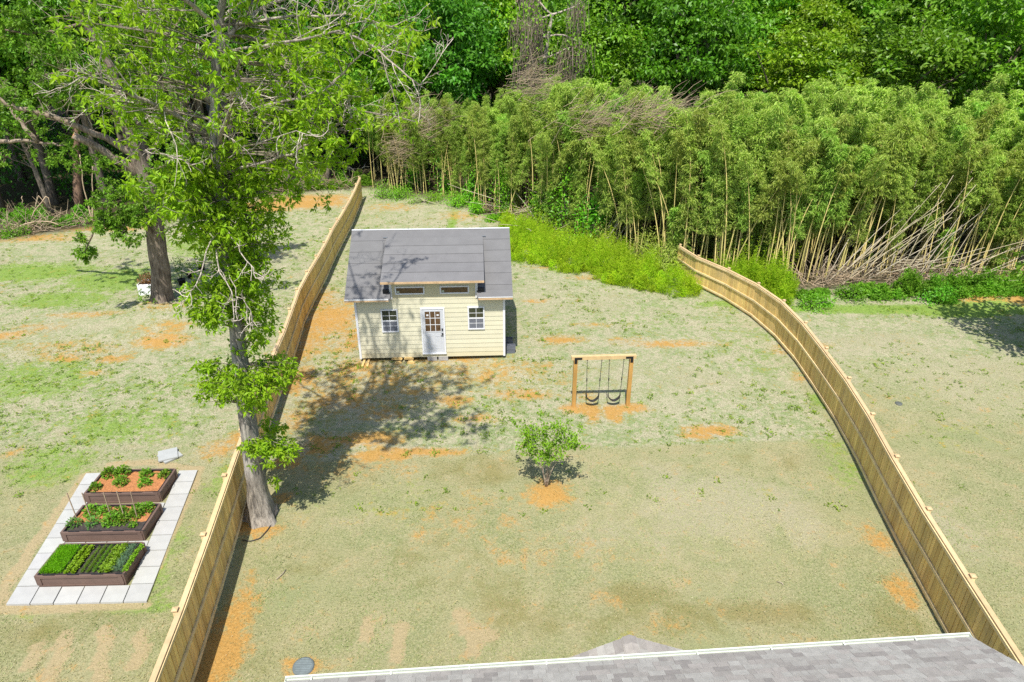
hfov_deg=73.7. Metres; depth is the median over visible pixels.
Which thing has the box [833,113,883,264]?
bamboo
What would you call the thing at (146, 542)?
paving slab
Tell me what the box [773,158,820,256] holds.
bamboo
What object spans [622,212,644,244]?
bamboo
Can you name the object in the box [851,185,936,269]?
fallen cane
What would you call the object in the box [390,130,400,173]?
bamboo
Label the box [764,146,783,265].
bamboo
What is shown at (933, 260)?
fallen cane
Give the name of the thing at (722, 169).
bamboo
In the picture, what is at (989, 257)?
fallen cane
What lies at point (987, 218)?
bamboo
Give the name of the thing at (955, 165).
bamboo
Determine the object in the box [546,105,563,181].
bamboo
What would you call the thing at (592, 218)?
shrub
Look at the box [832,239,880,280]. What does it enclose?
fallen cane
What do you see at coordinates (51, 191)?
woodland tree
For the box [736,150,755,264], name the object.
bamboo
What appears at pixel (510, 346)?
concrete block
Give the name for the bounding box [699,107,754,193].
bamboo
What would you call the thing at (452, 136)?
bamboo
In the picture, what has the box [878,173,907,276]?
bamboo
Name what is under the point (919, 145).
bamboo
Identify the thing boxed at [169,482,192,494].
paving slab
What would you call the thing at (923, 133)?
bamboo
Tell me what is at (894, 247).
fallen cane
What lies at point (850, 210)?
bamboo
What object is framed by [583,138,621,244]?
bamboo
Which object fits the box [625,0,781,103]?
woodland tree
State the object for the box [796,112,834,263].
bamboo
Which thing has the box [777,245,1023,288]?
brush pile
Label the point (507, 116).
undergrowth
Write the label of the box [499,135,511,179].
bamboo
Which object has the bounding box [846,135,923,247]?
bamboo
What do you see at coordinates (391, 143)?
bamboo
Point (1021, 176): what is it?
bamboo
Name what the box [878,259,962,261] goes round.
fallen cane
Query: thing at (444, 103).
bamboo
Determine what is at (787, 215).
bamboo
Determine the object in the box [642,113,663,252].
bamboo
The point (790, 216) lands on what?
bamboo
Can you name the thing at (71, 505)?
garden stake
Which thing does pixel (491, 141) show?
bamboo
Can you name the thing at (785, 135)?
bamboo
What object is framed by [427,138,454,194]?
shrub
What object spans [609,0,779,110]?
woodland tree
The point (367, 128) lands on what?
bamboo
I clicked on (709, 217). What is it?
bamboo
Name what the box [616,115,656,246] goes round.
bamboo
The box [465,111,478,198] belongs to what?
bamboo
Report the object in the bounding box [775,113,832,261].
bamboo
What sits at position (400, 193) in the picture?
shrub
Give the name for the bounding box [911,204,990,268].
fallen cane
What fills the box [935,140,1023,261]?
bamboo
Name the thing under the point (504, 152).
bamboo
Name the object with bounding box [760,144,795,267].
bamboo
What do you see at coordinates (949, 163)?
bamboo
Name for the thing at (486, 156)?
bamboo
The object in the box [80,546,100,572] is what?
crop row
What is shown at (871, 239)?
bamboo
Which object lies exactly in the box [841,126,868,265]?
bamboo
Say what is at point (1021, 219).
bamboo
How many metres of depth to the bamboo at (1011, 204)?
35.91 m
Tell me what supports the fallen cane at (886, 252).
on the ground at (336, 315)
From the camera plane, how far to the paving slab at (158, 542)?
19.26 m
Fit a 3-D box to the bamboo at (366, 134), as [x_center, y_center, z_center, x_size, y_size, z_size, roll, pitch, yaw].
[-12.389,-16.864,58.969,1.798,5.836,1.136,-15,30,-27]
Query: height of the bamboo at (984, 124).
9.268 m
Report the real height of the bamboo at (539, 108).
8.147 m
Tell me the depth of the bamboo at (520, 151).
49.03 m
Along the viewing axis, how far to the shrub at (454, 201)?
51.77 m
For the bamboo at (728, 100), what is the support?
on the ground at (336, 315)
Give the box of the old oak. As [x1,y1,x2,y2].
[0,0,225,304]
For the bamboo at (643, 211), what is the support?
on the ground at (336, 315)
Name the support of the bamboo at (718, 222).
on the ground at (336, 315)
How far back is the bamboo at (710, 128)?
36.24 m
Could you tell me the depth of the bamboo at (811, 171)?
35.03 m
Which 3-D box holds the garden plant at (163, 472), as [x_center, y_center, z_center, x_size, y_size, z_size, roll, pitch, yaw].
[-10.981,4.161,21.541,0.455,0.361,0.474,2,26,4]
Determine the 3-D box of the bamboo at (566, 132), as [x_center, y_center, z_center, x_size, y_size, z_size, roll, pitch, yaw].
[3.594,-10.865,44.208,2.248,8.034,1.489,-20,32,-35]
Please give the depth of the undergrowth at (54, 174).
58.45 m
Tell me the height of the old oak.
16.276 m
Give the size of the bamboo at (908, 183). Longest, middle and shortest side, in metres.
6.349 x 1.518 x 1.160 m
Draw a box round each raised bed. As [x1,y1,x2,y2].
[34,542,146,586]
[60,503,163,542]
[83,468,177,503]
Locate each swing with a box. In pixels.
[586,360,602,401]
[607,359,624,400]
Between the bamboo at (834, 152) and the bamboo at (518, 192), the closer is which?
the bamboo at (834, 152)
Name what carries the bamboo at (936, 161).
on the ground at (336, 315)
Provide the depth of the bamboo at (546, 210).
46.19 m
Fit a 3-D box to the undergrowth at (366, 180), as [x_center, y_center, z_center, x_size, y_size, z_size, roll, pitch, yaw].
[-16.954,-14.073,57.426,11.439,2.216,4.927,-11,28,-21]
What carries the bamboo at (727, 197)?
on the ground at (336, 315)
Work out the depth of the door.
28.67 m
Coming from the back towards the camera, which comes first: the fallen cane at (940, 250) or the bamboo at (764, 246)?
the bamboo at (764, 246)
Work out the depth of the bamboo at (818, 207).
35.77 m
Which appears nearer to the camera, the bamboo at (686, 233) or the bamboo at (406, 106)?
the bamboo at (686, 233)
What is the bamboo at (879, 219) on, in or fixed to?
on the ground at (336, 315)
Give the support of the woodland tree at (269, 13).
on the ground at (336, 315)
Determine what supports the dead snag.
on the ground at (336, 315)
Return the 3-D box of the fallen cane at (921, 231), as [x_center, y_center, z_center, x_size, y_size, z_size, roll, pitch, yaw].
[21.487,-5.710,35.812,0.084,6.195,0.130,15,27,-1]
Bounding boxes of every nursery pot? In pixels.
[171,253,185,285]
[180,261,196,278]
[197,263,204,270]
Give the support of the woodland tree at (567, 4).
on the ground at (336, 315)
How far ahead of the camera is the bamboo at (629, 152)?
40.24 m
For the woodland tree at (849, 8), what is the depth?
72.42 m
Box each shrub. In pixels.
[0,223,31,239]
[366,179,405,202]
[387,183,414,201]
[400,140,425,189]
[401,190,446,204]
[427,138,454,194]
[437,188,471,209]
[459,154,493,204]
[466,196,488,216]
[484,214,502,222]
[487,151,517,216]
[522,174,554,223]
[547,142,581,236]
[571,183,610,242]
[588,218,631,254]
[614,226,670,270]
[647,242,685,274]
[793,290,836,314]
[832,281,869,305]
[911,280,962,305]
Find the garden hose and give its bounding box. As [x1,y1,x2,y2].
[242,503,277,541]
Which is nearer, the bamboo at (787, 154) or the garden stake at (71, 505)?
the garden stake at (71, 505)
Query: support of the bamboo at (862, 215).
on the ground at (336, 315)
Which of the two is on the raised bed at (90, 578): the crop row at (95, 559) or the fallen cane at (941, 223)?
the crop row at (95, 559)
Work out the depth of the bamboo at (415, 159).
55.33 m
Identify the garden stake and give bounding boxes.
[66,493,76,518]
[81,493,91,519]
[116,491,124,519]
[130,492,137,518]
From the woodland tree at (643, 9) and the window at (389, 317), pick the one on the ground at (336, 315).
the woodland tree at (643, 9)
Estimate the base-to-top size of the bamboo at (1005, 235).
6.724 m
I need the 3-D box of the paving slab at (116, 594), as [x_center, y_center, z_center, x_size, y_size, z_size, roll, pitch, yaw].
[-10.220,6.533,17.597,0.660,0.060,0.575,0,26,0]
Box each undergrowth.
[0,95,378,203]
[0,190,245,231]
[253,167,377,196]
[342,87,955,211]
[794,260,1023,306]
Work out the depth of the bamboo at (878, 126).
35.65 m
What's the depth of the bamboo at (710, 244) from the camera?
40.23 m
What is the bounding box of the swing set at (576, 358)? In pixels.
[571,354,636,407]
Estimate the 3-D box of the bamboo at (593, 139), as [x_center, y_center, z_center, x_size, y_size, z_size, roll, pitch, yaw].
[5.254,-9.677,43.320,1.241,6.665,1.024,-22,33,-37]
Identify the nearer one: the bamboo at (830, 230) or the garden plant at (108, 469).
the garden plant at (108, 469)
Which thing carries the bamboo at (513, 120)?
on the ground at (336, 315)
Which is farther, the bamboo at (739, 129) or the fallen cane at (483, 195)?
the fallen cane at (483, 195)
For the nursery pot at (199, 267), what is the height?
0.330 m
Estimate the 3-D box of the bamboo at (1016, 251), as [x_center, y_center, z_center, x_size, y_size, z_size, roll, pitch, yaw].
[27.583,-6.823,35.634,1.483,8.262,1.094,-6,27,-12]
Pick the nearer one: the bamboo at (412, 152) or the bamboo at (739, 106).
the bamboo at (739, 106)
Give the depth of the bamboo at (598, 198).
41.52 m
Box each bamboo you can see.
[354,112,375,177]
[363,113,372,184]
[365,102,376,179]
[373,109,391,180]
[375,110,389,189]
[375,124,384,184]
[377,115,392,190]
[379,92,397,186]
[381,113,403,188]
[385,120,396,178]
[387,103,418,182]
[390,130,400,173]
[395,108,411,185]
[400,101,410,187]
[400,110,421,190]
[403,115,430,191]
[405,125,424,190]
[405,127,418,193]
[410,141,428,187]
[417,120,426,192]
[428,99,442,189]
[428,138,438,182]
[434,107,447,192]
[436,128,446,191]
[440,97,456,169]
[442,125,462,200]
[443,124,453,179]
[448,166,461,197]
[449,121,466,171]
[453,104,473,189]
[453,113,467,189]
[459,136,471,187]
[460,104,479,191]
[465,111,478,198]
[473,122,482,203]
[474,136,496,196]
[475,107,491,211]
[477,127,491,211]
[487,124,509,210]
[490,143,500,213]
[494,131,510,208]
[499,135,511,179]
[501,167,514,202]
[503,115,520,211]
[505,114,519,207]
[508,139,539,212]
[509,177,522,213]
[513,142,523,201]
[517,102,537,216]
[521,96,536,212]
[532,118,549,213]
[533,99,552,171]
[535,130,553,207]
[540,102,562,219]
[540,121,555,211]
[540,127,552,193]
[541,185,559,227]
[542,82,567,219]
[542,134,555,205]
[544,176,563,223]
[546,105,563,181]
[546,139,579,203]
[554,109,581,217]
[555,141,571,218]
[557,87,595,232]
[563,184,587,233]
[566,175,583,229]
[567,108,589,204]
[567,110,592,230]
[574,118,601,228]
[575,102,590,234]
[581,128,595,234]
[583,124,609,220]
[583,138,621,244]
[584,126,608,230]
[590,133,603,224]
[591,147,612,238]
[595,134,617,234]
[600,177,618,234]
[608,126,637,244]
[612,90,646,243]
[612,145,630,246]
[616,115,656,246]
[617,124,643,246]
[617,143,636,254]
[619,147,635,234]
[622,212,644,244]
[623,134,659,254]
[627,172,643,248]
[632,135,644,254]
[633,165,648,245]
[634,126,664,255]
[636,152,673,239]
[638,128,665,260]
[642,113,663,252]
[649,116,694,255]
[652,104,682,241]
[656,159,681,238]
[659,151,681,216]
[664,207,692,263]
[665,205,693,262]
[667,111,681,207]
[667,130,687,248]
[669,111,702,247]
[671,107,710,227]
[673,150,688,248]
[674,217,691,250]
[683,161,702,251]
[686,133,712,247]
[693,124,712,252]
[693,149,718,259]
[693,186,717,258]
[694,141,724,256]
[695,104,722,254]
[697,89,738,254]
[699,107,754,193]
[701,114,721,261]
[703,133,718,262]
[703,162,723,256]
[707,113,757,265]
[707,132,723,261]
[710,127,735,264]
[711,118,738,265]
[711,221,739,264]
[712,107,742,258]
[712,143,746,260]
[715,159,741,256]
[725,114,772,261]
[727,98,754,266]
[731,160,756,265]
[732,105,772,261]
[732,117,758,263]
[734,136,822,264]
[735,209,768,265]
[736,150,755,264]
[742,101,789,263]
[744,142,777,262]
[749,114,797,256]
[750,166,782,253]
[752,218,782,264]
[756,124,809,257]
[756,137,806,260]
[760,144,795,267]
[763,168,789,265]
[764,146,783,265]
[767,151,785,268]
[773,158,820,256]
[774,129,798,259]
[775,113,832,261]
[778,129,799,235]
[779,204,811,267]
[780,160,818,269]
[781,115,832,268]
[784,164,796,272]
[784,166,818,260]
[784,185,806,269]
[786,157,804,268]
[786,159,808,263]
[789,159,847,256]
[792,157,830,269]
[794,143,841,274]
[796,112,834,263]
[797,143,856,277]
[800,113,855,275]
[800,117,815,263]
[801,150,821,277]
[802,119,844,262]
[806,144,862,281]
[811,147,839,275]
[813,172,857,272]
[814,128,837,266]
[815,144,877,277]
[816,126,855,275]
[824,150,891,274]
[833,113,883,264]
[836,139,878,276]
[836,174,862,270]
[837,122,898,269]
[840,116,915,267]
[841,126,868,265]
[842,129,876,269]
[843,119,923,274]
[845,146,890,273]
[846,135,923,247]
[847,211,882,264]
[849,162,903,269]
[854,147,903,272]
[856,122,886,273]
[860,193,881,220]
[860,200,874,274]
[863,139,906,277]
[866,199,892,257]
[871,144,922,271]
[877,221,900,268]
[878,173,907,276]
[881,142,922,268]
[882,136,904,269]
[884,181,900,276]
[886,166,915,276]
[888,123,929,266]
[891,141,960,273]
[895,126,938,255]
[895,143,994,269]
[903,138,961,260]
[908,147,966,260]
[915,138,945,271]
[917,114,976,260]
[918,100,1006,263]
[918,162,946,268]
[925,158,948,272]
[929,152,1006,271]
[929,227,958,272]
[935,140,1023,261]
[942,125,970,271]
[943,128,985,274]
[945,149,1007,273]
[945,154,972,266]
[955,158,1017,274]
[959,197,999,257]
[963,172,1023,270]
[964,167,1012,266]
[967,141,995,267]
[970,157,1023,266]
[970,163,1004,259]
[972,210,1009,270]
[973,158,1002,272]
[973,184,1005,271]
[977,149,1023,272]
[979,159,1023,272]
[980,179,1023,272]
[982,235,1020,277]
[984,213,1023,266]
[990,176,1020,265]
[991,187,1022,268]
[994,166,1018,265]
[1000,199,1023,272]
[1005,197,1023,267]
[1010,231,1023,269]
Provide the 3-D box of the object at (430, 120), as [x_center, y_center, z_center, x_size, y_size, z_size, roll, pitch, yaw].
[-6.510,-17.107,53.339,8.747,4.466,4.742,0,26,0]
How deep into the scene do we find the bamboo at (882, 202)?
37.27 m
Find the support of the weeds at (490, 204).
on the ground at (336, 315)
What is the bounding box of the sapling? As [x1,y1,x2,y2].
[510,408,589,486]
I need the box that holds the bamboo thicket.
[364,71,1023,260]
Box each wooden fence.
[149,176,362,681]
[675,244,1023,665]
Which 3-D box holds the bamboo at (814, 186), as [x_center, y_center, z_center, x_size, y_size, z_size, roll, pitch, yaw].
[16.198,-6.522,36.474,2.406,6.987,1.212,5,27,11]
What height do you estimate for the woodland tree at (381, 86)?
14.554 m
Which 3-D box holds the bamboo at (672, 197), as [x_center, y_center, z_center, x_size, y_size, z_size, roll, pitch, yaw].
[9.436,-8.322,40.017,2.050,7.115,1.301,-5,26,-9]
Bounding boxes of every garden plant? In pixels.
[65,516,83,530]
[81,503,100,517]
[85,515,100,528]
[88,481,103,491]
[96,504,111,516]
[100,465,116,479]
[101,510,120,528]
[110,505,127,513]
[111,474,130,487]
[112,464,131,478]
[113,512,131,525]
[127,507,144,521]
[127,520,137,527]
[131,502,142,508]
[136,477,152,488]
[139,467,153,478]
[139,501,155,515]
[157,468,170,479]
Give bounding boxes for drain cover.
[292,657,314,674]
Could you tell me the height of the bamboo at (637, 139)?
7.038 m
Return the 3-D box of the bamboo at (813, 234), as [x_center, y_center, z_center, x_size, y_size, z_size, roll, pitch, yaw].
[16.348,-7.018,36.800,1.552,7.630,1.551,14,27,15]
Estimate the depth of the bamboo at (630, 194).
39.99 m
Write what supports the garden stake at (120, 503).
in the raised bed at (143, 528)
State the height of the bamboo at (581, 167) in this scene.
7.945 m
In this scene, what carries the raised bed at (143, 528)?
on the ground at (336, 315)
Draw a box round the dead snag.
[496,0,604,178]
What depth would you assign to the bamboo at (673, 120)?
37.33 m
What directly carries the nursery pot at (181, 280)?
on the ground at (336, 315)
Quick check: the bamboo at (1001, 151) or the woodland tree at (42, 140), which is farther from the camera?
the woodland tree at (42, 140)
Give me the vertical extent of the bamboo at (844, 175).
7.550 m
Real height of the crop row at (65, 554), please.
0.176 m
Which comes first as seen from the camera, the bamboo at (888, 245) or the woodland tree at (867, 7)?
the bamboo at (888, 245)
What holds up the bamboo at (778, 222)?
on the ground at (336, 315)
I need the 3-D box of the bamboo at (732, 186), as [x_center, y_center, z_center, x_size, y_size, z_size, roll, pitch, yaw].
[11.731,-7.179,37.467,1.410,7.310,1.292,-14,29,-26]
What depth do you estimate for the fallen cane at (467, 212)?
45.51 m
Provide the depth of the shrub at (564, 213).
44.87 m
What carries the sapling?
on the ground at (336, 315)
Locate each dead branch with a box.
[17,221,58,227]
[30,196,51,219]
[79,154,91,220]
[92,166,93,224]
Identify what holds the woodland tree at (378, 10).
on the ground at (336, 315)
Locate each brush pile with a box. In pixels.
[0,199,94,239]
[263,168,364,192]
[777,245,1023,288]
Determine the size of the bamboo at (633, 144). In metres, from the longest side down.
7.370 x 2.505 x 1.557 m
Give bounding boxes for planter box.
[136,272,150,295]
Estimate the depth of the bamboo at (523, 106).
45.21 m
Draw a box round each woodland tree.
[0,0,67,204]
[0,0,132,208]
[0,1,8,210]
[0,78,55,215]
[0,95,27,181]
[4,82,54,154]
[19,45,106,206]
[29,82,146,147]
[34,0,193,174]
[38,33,129,173]
[96,86,142,142]
[112,0,246,157]
[144,44,224,183]
[145,61,207,145]
[194,0,310,169]
[202,100,207,123]
[205,14,236,142]
[223,14,285,144]
[235,44,314,191]
[250,9,367,153]
[261,0,380,175]
[292,7,375,147]
[301,44,373,181]
[333,1,439,171]
[341,0,408,59]
[351,7,434,99]
[368,0,494,104]
[381,0,523,166]
[431,0,559,111]
[504,0,596,93]
[519,0,684,82]
[543,0,660,113]
[591,0,757,93]
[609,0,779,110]
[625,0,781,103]
[718,2,868,107]
[724,0,834,98]
[749,0,869,92]
[769,0,870,61]
[808,0,965,83]
[812,0,1007,106]
[852,13,955,97]
[877,0,1018,100]
[927,0,1023,117]
[931,72,980,103]
[970,0,1023,106]
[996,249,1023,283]
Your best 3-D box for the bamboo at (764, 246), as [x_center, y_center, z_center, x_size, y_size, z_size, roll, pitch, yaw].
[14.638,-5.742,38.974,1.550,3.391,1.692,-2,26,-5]
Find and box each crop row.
[38,544,79,573]
[63,544,86,573]
[70,544,94,573]
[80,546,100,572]
[86,544,106,571]
[92,544,112,572]
[97,543,119,572]
[104,542,127,572]
[110,541,135,571]
[122,543,143,570]
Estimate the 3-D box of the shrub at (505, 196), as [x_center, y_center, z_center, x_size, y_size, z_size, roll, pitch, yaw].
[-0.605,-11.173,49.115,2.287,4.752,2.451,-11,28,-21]
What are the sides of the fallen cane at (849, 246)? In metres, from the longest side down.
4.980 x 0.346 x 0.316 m
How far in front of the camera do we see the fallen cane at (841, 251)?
37.14 m
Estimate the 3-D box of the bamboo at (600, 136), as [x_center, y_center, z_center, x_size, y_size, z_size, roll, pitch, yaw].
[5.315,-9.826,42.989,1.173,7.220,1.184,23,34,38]
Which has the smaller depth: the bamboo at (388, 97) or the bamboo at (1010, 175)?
the bamboo at (1010, 175)
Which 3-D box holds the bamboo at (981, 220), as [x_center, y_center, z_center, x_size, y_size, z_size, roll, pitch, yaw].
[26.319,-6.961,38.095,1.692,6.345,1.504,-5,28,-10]
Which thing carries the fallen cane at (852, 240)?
on the ground at (336, 315)
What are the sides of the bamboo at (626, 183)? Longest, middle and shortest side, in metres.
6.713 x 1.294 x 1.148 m
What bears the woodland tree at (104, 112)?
on the ground at (336, 315)
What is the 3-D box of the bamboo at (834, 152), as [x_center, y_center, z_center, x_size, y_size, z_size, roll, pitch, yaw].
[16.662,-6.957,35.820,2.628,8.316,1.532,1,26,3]
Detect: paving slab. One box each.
[6,586,38,605]
[17,569,38,586]
[28,553,51,569]
[30,587,61,604]
[38,538,64,552]
[47,524,66,537]
[54,586,84,604]
[56,510,77,523]
[64,497,87,509]
[72,485,89,496]
[77,586,106,603]
[79,473,99,484]
[100,585,129,603]
[124,584,153,602]
[128,541,148,546]
[131,567,159,583]
[139,550,165,566]
[146,535,171,550]
[152,520,177,534]
[157,451,182,463]
[158,447,177,461]
[158,507,182,520]
[164,494,187,506]
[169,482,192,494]
[175,470,197,482]
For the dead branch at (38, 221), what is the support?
on the brush pile at (7, 223)
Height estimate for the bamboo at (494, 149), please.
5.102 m
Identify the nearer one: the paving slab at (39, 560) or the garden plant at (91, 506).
the paving slab at (39, 560)
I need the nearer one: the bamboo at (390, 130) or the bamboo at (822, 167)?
the bamboo at (822, 167)
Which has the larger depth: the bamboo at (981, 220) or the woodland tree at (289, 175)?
the woodland tree at (289, 175)
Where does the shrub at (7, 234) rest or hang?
on the ground at (336, 315)
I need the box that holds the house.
[284,632,1023,681]
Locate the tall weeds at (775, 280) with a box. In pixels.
[701,235,800,306]
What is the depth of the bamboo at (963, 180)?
36.49 m
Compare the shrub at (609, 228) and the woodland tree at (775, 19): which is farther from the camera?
the woodland tree at (775, 19)
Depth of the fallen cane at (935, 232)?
35.52 m
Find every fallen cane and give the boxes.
[425,200,500,222]
[449,184,520,208]
[815,223,886,270]
[818,196,870,272]
[824,211,897,285]
[826,195,874,278]
[831,196,883,274]
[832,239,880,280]
[836,206,917,279]
[837,217,951,279]
[838,208,938,273]
[839,241,891,286]
[842,200,942,281]
[843,219,916,275]
[846,218,937,281]
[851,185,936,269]
[854,206,958,282]
[862,186,938,276]
[862,228,961,282]
[869,231,925,275]
[876,259,956,264]
[876,262,969,273]
[878,229,932,277]
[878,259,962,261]
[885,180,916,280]
[892,247,984,271]
[897,175,953,277]
[897,185,975,279]
[903,241,1022,276]
[906,178,972,271]
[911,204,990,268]
[916,206,967,277]
[917,210,986,266]
[919,170,972,263]
[919,210,987,275]
[921,225,961,274]
[943,204,989,276]
[945,245,1023,274]
[956,243,1022,275]
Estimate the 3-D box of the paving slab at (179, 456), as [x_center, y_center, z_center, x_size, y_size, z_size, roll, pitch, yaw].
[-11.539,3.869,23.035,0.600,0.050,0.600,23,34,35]
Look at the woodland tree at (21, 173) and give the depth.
58.92 m
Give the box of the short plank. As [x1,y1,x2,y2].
[392,357,402,359]
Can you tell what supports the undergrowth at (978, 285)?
on the ground at (336, 315)
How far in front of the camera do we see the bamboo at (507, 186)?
49.99 m
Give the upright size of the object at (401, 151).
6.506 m
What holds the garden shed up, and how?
on the ground at (336, 315)
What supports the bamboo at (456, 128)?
on the ground at (336, 315)
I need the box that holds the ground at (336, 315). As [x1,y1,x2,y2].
[0,77,1023,681]
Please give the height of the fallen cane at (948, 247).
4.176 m
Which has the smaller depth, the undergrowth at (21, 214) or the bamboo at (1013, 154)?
the bamboo at (1013, 154)
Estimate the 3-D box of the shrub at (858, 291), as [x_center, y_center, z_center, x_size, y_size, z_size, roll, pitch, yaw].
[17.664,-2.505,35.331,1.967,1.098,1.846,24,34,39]
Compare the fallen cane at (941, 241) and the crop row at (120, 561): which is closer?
the crop row at (120, 561)
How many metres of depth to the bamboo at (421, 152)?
53.22 m
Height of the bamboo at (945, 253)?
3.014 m
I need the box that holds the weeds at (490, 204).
[470,187,590,234]
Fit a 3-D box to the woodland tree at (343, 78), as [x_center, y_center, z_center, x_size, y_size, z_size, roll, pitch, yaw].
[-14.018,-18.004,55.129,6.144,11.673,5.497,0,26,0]
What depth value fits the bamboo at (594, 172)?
44.35 m
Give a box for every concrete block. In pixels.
[428,356,436,360]
[439,356,447,360]
[505,337,512,342]
[506,344,515,349]
[506,350,514,353]
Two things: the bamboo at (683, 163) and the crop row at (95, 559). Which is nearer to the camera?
the crop row at (95, 559)
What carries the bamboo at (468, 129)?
on the ground at (336, 315)
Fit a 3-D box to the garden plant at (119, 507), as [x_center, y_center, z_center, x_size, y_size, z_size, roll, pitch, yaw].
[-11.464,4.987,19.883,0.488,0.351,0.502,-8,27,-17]
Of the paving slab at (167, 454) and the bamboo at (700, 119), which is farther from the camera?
the bamboo at (700, 119)
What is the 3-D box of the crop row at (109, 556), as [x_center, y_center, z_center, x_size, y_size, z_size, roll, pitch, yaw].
[-10.793,5.802,18.259,0.205,0.132,1.061,-1,26,-1]
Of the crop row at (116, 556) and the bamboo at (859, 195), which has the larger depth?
the bamboo at (859, 195)
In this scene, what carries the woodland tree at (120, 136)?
on the ground at (336, 315)
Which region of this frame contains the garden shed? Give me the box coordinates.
[344,227,512,358]
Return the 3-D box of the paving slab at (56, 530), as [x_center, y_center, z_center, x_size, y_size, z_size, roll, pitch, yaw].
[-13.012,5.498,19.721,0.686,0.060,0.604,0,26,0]
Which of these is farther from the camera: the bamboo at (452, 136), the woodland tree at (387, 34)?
the woodland tree at (387, 34)
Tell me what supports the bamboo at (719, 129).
on the ground at (336, 315)
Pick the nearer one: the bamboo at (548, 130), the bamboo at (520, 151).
the bamboo at (548, 130)
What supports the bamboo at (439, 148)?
on the ground at (336, 315)
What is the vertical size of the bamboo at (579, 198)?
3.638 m
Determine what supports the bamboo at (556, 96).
on the ground at (336, 315)
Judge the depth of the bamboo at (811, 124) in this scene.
37.14 m
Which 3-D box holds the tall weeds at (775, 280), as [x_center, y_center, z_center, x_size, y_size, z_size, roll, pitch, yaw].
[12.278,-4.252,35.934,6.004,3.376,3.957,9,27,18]
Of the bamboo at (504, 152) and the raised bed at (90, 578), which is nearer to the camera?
the raised bed at (90, 578)
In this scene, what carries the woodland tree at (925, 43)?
on the ground at (336, 315)
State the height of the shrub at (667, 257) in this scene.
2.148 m
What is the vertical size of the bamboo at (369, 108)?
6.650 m
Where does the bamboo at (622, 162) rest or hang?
on the ground at (336, 315)
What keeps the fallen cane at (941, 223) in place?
on the ground at (336, 315)
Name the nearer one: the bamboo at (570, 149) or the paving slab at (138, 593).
the paving slab at (138, 593)
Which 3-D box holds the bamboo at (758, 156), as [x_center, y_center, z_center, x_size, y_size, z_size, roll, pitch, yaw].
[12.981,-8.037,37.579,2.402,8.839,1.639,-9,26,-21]
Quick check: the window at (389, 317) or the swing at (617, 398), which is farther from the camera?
the window at (389, 317)
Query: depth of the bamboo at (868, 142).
36.51 m
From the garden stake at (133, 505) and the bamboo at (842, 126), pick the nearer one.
the garden stake at (133, 505)
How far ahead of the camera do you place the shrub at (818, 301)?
34.41 m
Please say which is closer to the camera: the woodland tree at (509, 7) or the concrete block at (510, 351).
the concrete block at (510, 351)
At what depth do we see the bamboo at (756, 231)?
38.53 m
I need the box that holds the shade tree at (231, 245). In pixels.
[31,0,452,528]
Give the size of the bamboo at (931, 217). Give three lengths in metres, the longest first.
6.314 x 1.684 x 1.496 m
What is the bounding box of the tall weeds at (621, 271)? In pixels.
[498,204,702,297]
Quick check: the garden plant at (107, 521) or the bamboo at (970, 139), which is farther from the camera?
the bamboo at (970, 139)
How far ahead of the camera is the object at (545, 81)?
47.73 m
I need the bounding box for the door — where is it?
[422,309,444,352]
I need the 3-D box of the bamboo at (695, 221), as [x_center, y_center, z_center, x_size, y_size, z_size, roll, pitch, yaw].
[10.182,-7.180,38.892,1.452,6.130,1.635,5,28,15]
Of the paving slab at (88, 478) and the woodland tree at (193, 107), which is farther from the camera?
the woodland tree at (193, 107)
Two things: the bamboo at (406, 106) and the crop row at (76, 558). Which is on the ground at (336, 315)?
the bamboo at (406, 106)
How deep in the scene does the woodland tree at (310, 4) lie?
55.45 m
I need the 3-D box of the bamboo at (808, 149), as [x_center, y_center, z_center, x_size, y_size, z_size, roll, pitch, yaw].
[13.865,-6.874,36.242,3.499,7.838,1.682,14,29,27]
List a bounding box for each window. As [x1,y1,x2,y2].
[380,309,398,332]
[395,286,424,294]
[440,285,468,293]
[467,306,484,329]
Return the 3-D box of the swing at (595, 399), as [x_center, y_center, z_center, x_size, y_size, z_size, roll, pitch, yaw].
[3.033,1.467,25.446,0.580,1.797,0.150,-1,26,-3]
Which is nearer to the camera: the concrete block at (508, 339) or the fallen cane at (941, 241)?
the concrete block at (508, 339)
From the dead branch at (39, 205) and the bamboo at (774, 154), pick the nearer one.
the bamboo at (774, 154)
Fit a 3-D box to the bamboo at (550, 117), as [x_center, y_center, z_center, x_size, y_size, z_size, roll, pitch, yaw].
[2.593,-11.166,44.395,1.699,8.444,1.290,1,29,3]
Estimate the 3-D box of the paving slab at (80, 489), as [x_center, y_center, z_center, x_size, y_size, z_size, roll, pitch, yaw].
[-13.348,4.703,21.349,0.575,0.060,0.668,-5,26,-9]
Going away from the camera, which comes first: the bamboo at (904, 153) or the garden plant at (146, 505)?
the garden plant at (146, 505)
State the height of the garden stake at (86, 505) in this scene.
1.163 m
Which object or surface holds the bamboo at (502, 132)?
on the ground at (336, 315)

